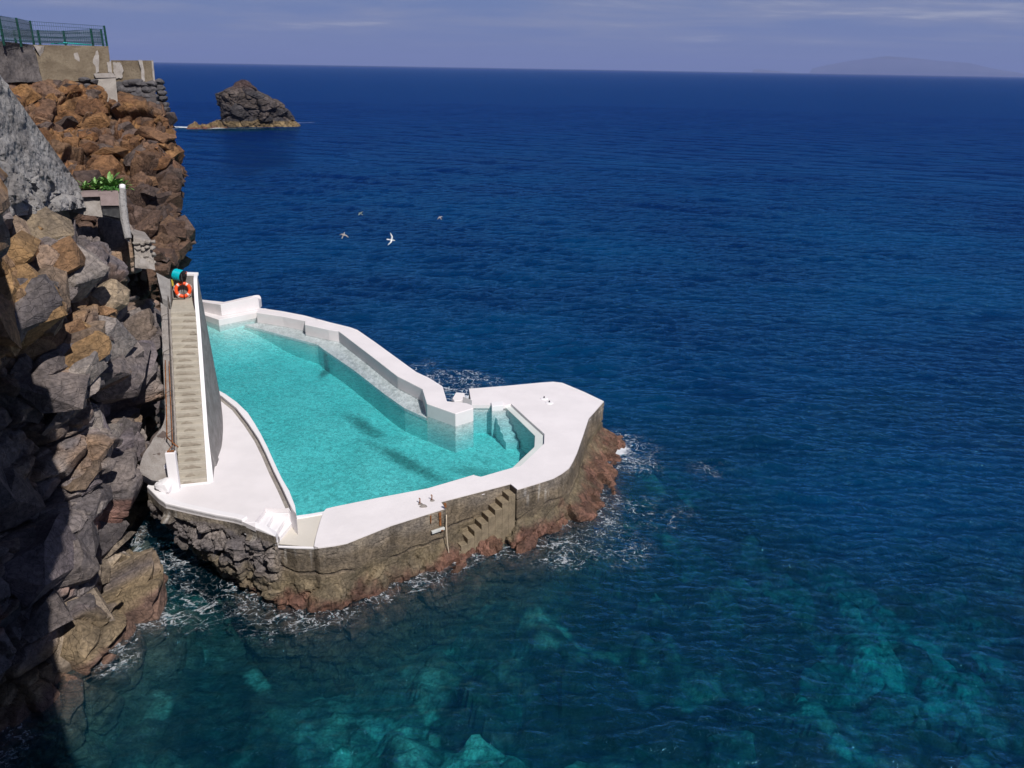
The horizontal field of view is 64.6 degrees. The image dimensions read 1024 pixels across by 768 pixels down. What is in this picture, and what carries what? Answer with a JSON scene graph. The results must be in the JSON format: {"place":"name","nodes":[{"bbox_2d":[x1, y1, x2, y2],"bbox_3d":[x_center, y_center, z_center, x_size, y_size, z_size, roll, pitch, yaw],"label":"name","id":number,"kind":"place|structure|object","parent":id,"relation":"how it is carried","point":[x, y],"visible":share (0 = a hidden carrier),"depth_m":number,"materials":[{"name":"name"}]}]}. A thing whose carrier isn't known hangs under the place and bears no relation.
{"place":"outdoors","nodes":[
{"label":"outdoors","id":0,"kind":"place"},
{"bbox_2d":[0,168,10,258],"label":"rock shelf","id":1,"kind":"object","parent":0,"point":[5,237],"visible":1,"depth_m":13.47,"materials":[{"name":"stone"}]},
{"bbox_2d":[7,70,195,384],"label":"headland","id":2,"kind":"structure","parent":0,"point":[89,132],"depth_m":42.41,"materials":[{"name":"brown stone"}]},
{"bbox_2d":[0,41,41,82],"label":"stained wall","id":3,"kind":"structure","parent":2,"relation":"on","point":[18,63],"depth_m":42.63,"materials":[{"name":"grey concrete"}]},
{"bbox_2d":[33,45,111,87],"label":"retaining wall","id":4,"kind":"structure","parent":2,"relation":"on","point":[83,64],"depth_m":44.73,"materials":[{"name":"beige concrete"}]},
{"bbox_2d":[1,29,103,45],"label":"fence","id":5,"kind":"object","parent":4,"relation":"on","point":[64,38],"visible":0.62,"depth_m":50.34,"materials":[{"name":"green metal"}]},
{"bbox_2d":[0,16,107,47],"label":"front fence","id":6,"kind":"object","parent":4,"relation":"on","point":[31,34],"visible":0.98,"depth_m":44.07,"materials":[{"name":"green metal"}]},
{"bbox_2d":[51,42,91,45],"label":"turquoise pole","id":7,"kind":"object","parent":4,"relation":"on","point":[72,43],"visible":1,"depth_m":45.45,"materials":[{"name":"plastic"}]},
{"bbox_2d":[94,73,117,101],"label":"wall pier","id":8,"kind":"structure","parent":2,"relation":"on","point":[107,82],"depth_m":44.94,"materials":[{"name":"concrete"}]},
{"bbox_2d":[111,60,170,111],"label":"retaining wall","id":9,"kind":"structure","parent":2,"relation":"on","point":[135,77],"depth_m":46.03,"materials":[{"name":"grey stone"}]},
{"bbox_2d":[0,207,204,767],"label":"cliff","id":10,"kind":"structure","parent":0,"point":[83,590],"depth_m":24.76,"materials":[{"name":"stone"}]},
{"bbox_2d":[0,75,85,218],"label":"buttress","id":11,"kind":"structure","parent":10,"relation":"on","point":[36,170],"depth_m":28.30,"materials":[{"name":"grey stone"}]},
{"bbox_2d":[65,184,133,241],"bbox_3d":[-17.305,-7.240,33.682,2.933,2.186,3.315,-5,22,-15],"label":"planter","id":12,"kind":"object","parent":10,"relation":"on","point":[111,204],"visible":0.77,"depth_m":33.15,"materials":[{"name":"grey concrete"}]},
{"bbox_2d":[76,180,96,189],"bbox_3d":[-17.793,-8.250,33.741,0.836,0.511,0.994,-18,28,-40],"label":"agave plant","id":13,"kind":"object","parent":12,"relation":"in","point":[84,185],"visible":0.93,"depth_m":33.67,"materials":[{"name":"green plant"}]},
{"bbox_2d":[83,177,105,188],"bbox_3d":[-17.405,-8.397,33.840,1.136,0.582,1.062,1,21,0],"label":"agave plant","id":14,"kind":"object","parent":12,"relation":"in","point":[94,181],"visible":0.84,"depth_m":33.83,"materials":[{"name":"green plant"}]},
{"bbox_2d":[90,178,107,188],"bbox_3d":[-17.115,-8.339,33.823,0.958,0.488,0.870,1,21,0],"label":"agave plant","id":15,"kind":"object","parent":12,"relation":"in","point":[100,184],"visible":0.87,"depth_m":33.75,"materials":[{"name":"green plant"}]},
{"bbox_2d":[98,186,113,190],"bbox_3d":[-16.749,-8.104,33.588,0.643,0.237,0.636,1,21,0],"label":"leafy plant","id":16,"kind":"object","parent":12,"relation":"in","point":[104,189],"visible":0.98,"depth_m":33.51,"materials":[{"name":"green plant"}]},
{"bbox_2d":[94,171,124,189],"bbox_3d":[-16.941,-8.498,33.894,1.410,0.708,1.341,1,21,0],"label":"agave plant","id":17,"kind":"object","parent":12,"relation":"in","point":[110,177],"visible":0.71,"depth_m":33.90,"materials":[{"name":"green plant"}]},
{"bbox_2d":[105,185,118,191],"bbox_3d":[-16.561,-8.130,33.662,0.811,0.219,0.727,13,24,28],"label":"leafy plant","id":18,"kind":"object","parent":12,"relation":"in","point":[116,188],"visible":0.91,"depth_m":33.58,"materials":[{"name":"green plant"}]},
{"bbox_2d":[102,178,128,190],"bbox_3d":[-16.649,-8.409,33.973,1.026,0.517,1.023,6,22,12],"label":"agave plant","id":19,"kind":"object","parent":12,"relation":"in","point":[117,182],"visible":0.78,"depth_m":33.81,"materials":[{"name":"green plant"}]},
{"bbox_2d":[115,179,133,189],"bbox_3d":[-16.376,-8.380,34.060,0.931,0.496,0.816,8,22,18],"label":"agave plant","id":20,"kind":"object","parent":12,"relation":"in","point":[124,183],"visible":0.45,"depth_m":34.12,"materials":[{"name":"green plant"}]},
{"bbox_2d":[131,229,155,269],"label":"rubble pillar","id":21,"kind":"structure","parent":10,"relation":"on","point":[145,254],"depth_m":33.56,"materials":[{"name":"stone"}]},
{"bbox_2d":[0,62,1023,767],"bbox_3d":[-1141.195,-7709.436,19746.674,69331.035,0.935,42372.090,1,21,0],"label":"sea","id":22,"kind":"structure","parent":0,"point":[788,308],"depth_m":69.70,"materials":[{"name":"liquid"}]},
{"bbox_2d":[186,121,199,128],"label":"reef rock","id":23,"kind":"object","parent":22,"relation":"in","point":[194,125],"visible":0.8,"depth_m":220.61,"materials":[{"name":"brown stone"}]},
{"bbox_2d":[200,119,228,129],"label":"reef rock","id":24,"kind":"object","parent":22,"relation":"in","point":[216,125],"visible":0.96,"depth_m":221.56,"materials":[{"name":"brown stone"}]},
{"bbox_2d":[215,79,299,129],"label":"sea stack","id":25,"kind":"object","parent":22,"relation":"in","point":[243,103],"visible":0.91,"depth_m":226.92,"materials":[{"name":"grey stone"}]},
{"bbox_2d":[143,295,635,697],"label":"sea pool","id":26,"kind":"structure","parent":22,"relation":"in","point":[344,449],"depth_m":31.45,"materials":[{"name":"white paint"}]},
{"bbox_2d":[143,465,166,483],"bbox_3d":[-12.692,3.187,29.104,0.967,0.868,0.876,13,25,29],"label":"painted rock","id":27,"kind":"object","parent":26,"relation":"on","point":[147,480],"visible":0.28,"depth_m":28.85,"materials":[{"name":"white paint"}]},
{"bbox_2d":[154,477,172,493],"bbox_3d":[-12.169,3.563,28.359,0.622,0.556,0.587,1,21,0],"label":"painted rock","id":28,"kind":"object","parent":26,"relation":"on","point":[164,485],"visible":1,"depth_m":28.13,"materials":[{"name":"white paint"}]},
{"bbox_2d":[165,450,180,490],"bbox_3d":[-11.842,3.056,28.305,0.339,1.550,0.268,-2,22,-8],"label":"gate post","id":29,"kind":"object","parent":26,"relation":"on","point":[172,465],"visible":1,"depth_m":28.17,"materials":[{"name":"white paint"}]},
{"bbox_2d":[140,272,222,485],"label":"staircase","id":30,"kind":"structure","parent":26,"relation":"on","point":[198,419],"depth_m":30.86,"materials":[{"name":"concrete"}]},
{"bbox_2d":[149,430,165,443],"bbox_3d":[-12.853,1.980,29.480,0.591,0.574,0.628,1,21,0],"label":"boulder","id":31,"kind":"object","parent":30,"relation":"on","point":[162,434],"visible":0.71,"depth_m":29.29,"materials":[{"name":"grey stone"}]},
{"bbox_2d":[161,296,177,449],"bbox_3d":[-12.855,-0.474,30.144,0.465,4.162,6.304,-7,23,-18],"label":"handrail","id":32,"kind":"object","parent":30,"relation":"attached to","point":[171,385],"visible":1,"depth_m":30.02,"materials":[{"name":"metal"}]},
{"bbox_2d":[170,268,186,299],"bbox_3d":[-13.902,-4.208,33.903,0.628,1.244,0.601,1,21,0],"label":"lifebuoy stand","id":33,"kind":"object","parent":30,"relation":"on","point":[178,274],"visible":1,"depth_m":33.66,"materials":[{"name":"teal plastic"}]},
{"bbox_2d":[173,282,191,297],"bbox_3d":[-13.800,-3.947,33.974,0.742,0.678,0.209,-6,22,-17],"label":"lifebuoy","id":34,"kind":"object","parent":33,"relation":"hanging from","point":[178,294],"visible":1,"depth_m":33.94,"materials":[{"name":"orange plastic"}]},
{"bbox_2d":[431,527,444,533],"bbox_3d":[-2.615,5.203,28.748,0.518,0.105,0.150,-13,25,-32],"label":"batten","id":35,"kind":"object","parent":26,"relation":"attached to","point":[437,530],"visible":1,"depth_m":28.72,"materials":[{"name":"metal"}]},
{"bbox_2d":[438,512,440,525],"bbox_3d":[-2.553,4.786,28.704,0.100,0.535,0.030,-13,25,-32],"label":"iron strap","id":36,"kind":"object","parent":26,"relation":"attached to","point":[439,513],"visible":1,"depth_m":28.68,"materials":[{"name":"brown metal"}]},
{"bbox_2d":[446,515,448,552],"bbox_3d":[-2.265,5.617,29.037,0.180,2.058,0.172,1,21,0],"label":"mooring line","id":37,"kind":"object","parent":26,"relation":"hanging from","point":[446,533],"visible":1,"depth_m":28.86,"materials":[{"name":"fabric"}]},
{"bbox_2d":[752,69,791,72],"bbox_3d":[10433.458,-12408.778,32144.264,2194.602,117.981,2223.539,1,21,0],"label":"islet","id":38,"kind":"object","parent":22,"relation":"in","point":[763,71],"visible":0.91,"depth_m":31507.15,"materials":[{"name":"blue"}]},
{"bbox_2d":[0,0,1023,73],"label":"sky","id":39,"kind":"structure","parent":0,"point":[794,36],"materials":[{"name":"blue"}]},
{"bbox_2d":[108,458,1023,767],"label":"seabed","id":40,"kind":"structure","parent":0,"point":[714,740],"depth_m":29.38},
{"bbox_2d":[810,56,1023,76],"bbox_3d":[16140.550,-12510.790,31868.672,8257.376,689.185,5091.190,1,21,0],"label":"island","id":41,"kind":"structure","parent":0,"point":[887,65],"depth_m":31535.03,"materials":[{"name":"blue"}]}
]}

